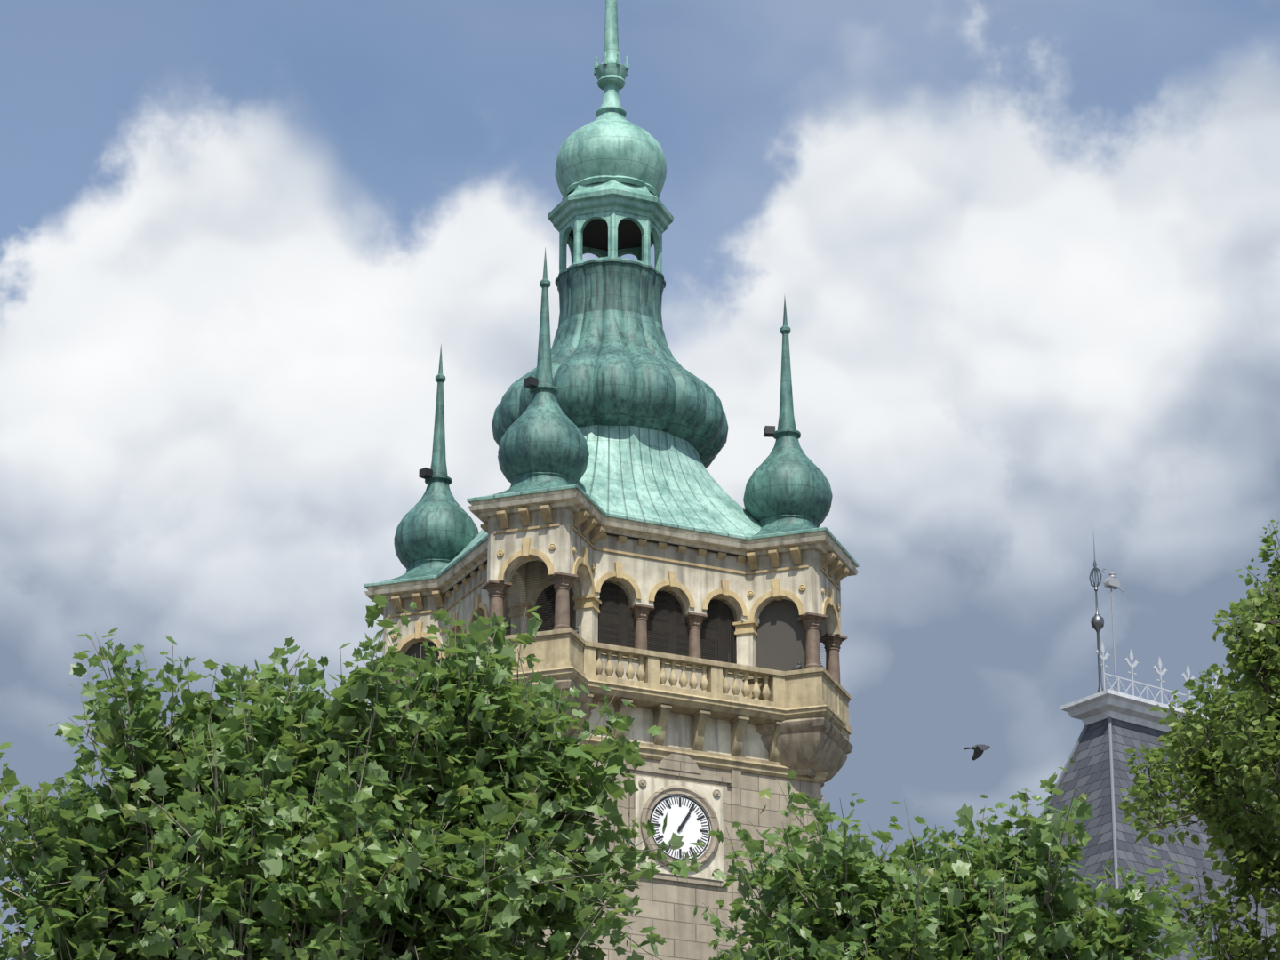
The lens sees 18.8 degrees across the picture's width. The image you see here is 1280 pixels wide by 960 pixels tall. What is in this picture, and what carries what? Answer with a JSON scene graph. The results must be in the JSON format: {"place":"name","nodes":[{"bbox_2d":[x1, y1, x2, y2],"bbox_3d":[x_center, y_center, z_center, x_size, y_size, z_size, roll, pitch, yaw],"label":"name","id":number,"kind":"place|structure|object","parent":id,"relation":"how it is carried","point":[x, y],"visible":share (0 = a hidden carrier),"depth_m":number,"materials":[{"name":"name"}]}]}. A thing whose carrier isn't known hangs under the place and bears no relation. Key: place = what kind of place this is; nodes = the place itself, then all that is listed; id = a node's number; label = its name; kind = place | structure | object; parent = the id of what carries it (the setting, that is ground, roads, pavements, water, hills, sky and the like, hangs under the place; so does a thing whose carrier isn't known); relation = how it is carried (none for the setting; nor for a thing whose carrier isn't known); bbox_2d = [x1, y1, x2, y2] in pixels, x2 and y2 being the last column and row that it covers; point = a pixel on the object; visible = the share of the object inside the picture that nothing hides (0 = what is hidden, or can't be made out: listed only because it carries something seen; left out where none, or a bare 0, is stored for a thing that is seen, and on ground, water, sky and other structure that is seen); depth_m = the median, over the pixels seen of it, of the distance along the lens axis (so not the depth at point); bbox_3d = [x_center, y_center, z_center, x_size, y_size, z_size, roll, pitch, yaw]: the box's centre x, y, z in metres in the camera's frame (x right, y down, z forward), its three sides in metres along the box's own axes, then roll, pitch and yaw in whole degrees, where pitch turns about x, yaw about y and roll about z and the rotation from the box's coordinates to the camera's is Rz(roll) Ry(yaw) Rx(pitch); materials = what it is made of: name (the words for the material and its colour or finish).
{"place":"outdoors","nodes":[
{"label":"outdoors","id":0,"kind":"place"},
{"bbox_2d":[0,592,708,959],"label":"plane tree","id":1,"kind":"object","parent":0,"point":[420,815],"visible":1,"depth_m":30.04,"materials":[{"name":"green plant"}]},
{"bbox_2d":[364,218,858,697],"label":"tower","id":2,"kind":"structure","parent":0,"point":[646,575],"depth_m":91.59,"materials":[{"name":"beige stone"}]},
{"bbox_2d":[363,424,859,589],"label":"roof","id":3,"kind":"structure","parent":2,"relation":"on","point":[647,476],"depth_m":92.94,"materials":[{"name":"green metal"}]},
{"bbox_2d":[384,247,832,581],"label":"turret dome","id":4,"kind":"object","parent":3,"relation":"on","point":[543,444],"visible":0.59,"depth_m":92.95,"materials":[{"name":"green metal"}]},
{"bbox_2d":[418,376,775,479],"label":"tower floodlights","id":5,"kind":"object","parent":4,"relation":"on","point":[531,382],"visible":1,"depth_m":94.22,"materials":[{"name":"black paint"}]},
{"bbox_2d":[491,309,727,468],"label":"onion dome","id":6,"kind":"object","parent":3,"relation":"on","point":[612,367],"visible":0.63,"depth_m":94.22,"materials":[{"name":"green metal"}]},
{"bbox_2d":[555,258,665,327],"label":"spire neck","id":7,"kind":"object","parent":6,"relation":"on","point":[610,284],"visible":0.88,"depth_m":96.25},
{"bbox_2d":[547,0,673,272],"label":"lantern cupola","id":8,"kind":"object","parent":7,"relation":"on","point":[611,166],"visible":0.94,"depth_m":97.51,"materials":[{"name":"teal metal"}]},
{"bbox_2d":[397,560,828,689],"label":"tower bird netting","id":9,"kind":"object","parent":2,"relation":"attached to","point":[780,638],"visible":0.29,"depth_m":91.53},
{"bbox_2d":[377,504,848,663],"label":"tower trim","id":10,"kind":"structure","parent":2,"relation":"attached to","point":[594,602],"depth_m":91.63,"materials":[{"name":"beige stone"}]},
{"bbox_2d":[504,582,727,662],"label":"louvers","id":11,"kind":"object","parent":2,"relation":"attached to","point":[541,613],"visible":0.09,"depth_m":92.32,"materials":[{"name":"grey wood"}]},
{"bbox_2d":[389,571,847,683],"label":"tower column","id":12,"kind":"structure","parent":2,"relation":"attached to","point":[563,582],"depth_m":90.86,"materials":[{"name":"brown stone"}]},
{"bbox_2d":[431,627,851,783],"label":"balcony","id":13,"kind":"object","parent":2,"relation":"attached to","point":[776,697],"visible":0.41,"depth_m":89.69,"materials":[{"name":"beige stone"}]},
{"bbox_2d":[791,662,801,670],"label":"pigeon","id":14,"kind":"object","parent":13,"relation":"on","point":[797,667],"visible":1,"depth_m":91.02,"materials":[{"name":"grey"}]},
{"bbox_2d":[0,0,1279,959],"label":"sky","id":15,"kind":"structure","parent":0,"point":[1023,256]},
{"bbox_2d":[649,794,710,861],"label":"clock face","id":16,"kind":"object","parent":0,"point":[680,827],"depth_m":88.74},
{"bbox_2d":[693,758,1214,959],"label":"plane tree","id":17,"kind":"object","parent":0,"point":[988,899],"visible":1,"depth_m":34.68,"materials":[{"name":"green plant"}]},
{"bbox_2d":[964,744,990,760],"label":"flying pigeon","id":18,"kind":"object","parent":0,"point":[979,749],"visible":1,"depth_m":79.97,"materials":[{"name":"grey"}]},
{"bbox_2d":[1044,718,1279,959],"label":"slate roof","id":19,"kind":"structure","parent":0,"point":[1091,760],"depth_m":91.76,"materials":[{"name":"grey stone"}]},
{"bbox_2d":[1016,716,1119,913],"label":"pavilion hip rolls","id":20,"kind":"object","parent":19,"relation":"attached to","point":[1113,804],"visible":0.42,"depth_m":91.91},
{"bbox_2d":[1060,688,1225,732],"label":"cornice","id":21,"kind":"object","parent":19,"relation":"on","point":[1095,708],"visible":0.43,"depth_m":93.69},
{"bbox_2d":[1088,536,1103,692],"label":"finial","id":22,"kind":"object","parent":21,"relation":"on","point":[1097,622],"visible":1,"depth_m":94.59,"materials":[{"name":"grey metal"}]},
{"bbox_2d":[1099,568,1126,691],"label":"town hall weather station","id":23,"kind":"object","parent":21,"relation":"on","point":[1111,581],"visible":0.98,"depth_m":95.44,"materials":[{"name":"grey plastic"}]},
{"bbox_2d":[1095,641,1228,711],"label":"roof cresting","id":24,"kind":"object","parent":21,"relation":"on","point":[1135,663],"visible":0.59,"depth_m":95.10,"materials":[{"name":"grey metal"}]},
{"bbox_2d":[1117,519,1279,959],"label":"lime tree","id":25,"kind":"object","parent":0,"point":[1229,765],"visible":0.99,"depth_m":46.64,"materials":[{"name":"green plant"}]},
{"bbox_3d":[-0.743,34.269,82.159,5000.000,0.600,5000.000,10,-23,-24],"label":"ground","id":26,"kind":"structure","parent":0,"visible":0},
{"bbox_2d":[517,752,823,959],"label":"tower shaft","id":27,"kind":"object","parent":26,"relation":"on","point":[668,903],"visible":0.17,"depth_m":88.61,"materials":[{"name":"beige stone"}]},
{"bbox_2d":[588,701,768,880],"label":"clock surround","id":28,"kind":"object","parent":27,"relation":"attached to","point":[679,733],"depth_m":89.34,"materials":[{"name":"beige stone"}]},
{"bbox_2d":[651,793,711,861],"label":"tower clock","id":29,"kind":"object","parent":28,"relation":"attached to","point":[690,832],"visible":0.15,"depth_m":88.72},
{"bbox_2d":[521,679,853,787],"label":"corbels","id":30,"kind":"object","parent":27,"relation":"attached to","point":[810,747],"visible":0.22,"depth_m":90.37,"materials":[{"name":"beige stone"}]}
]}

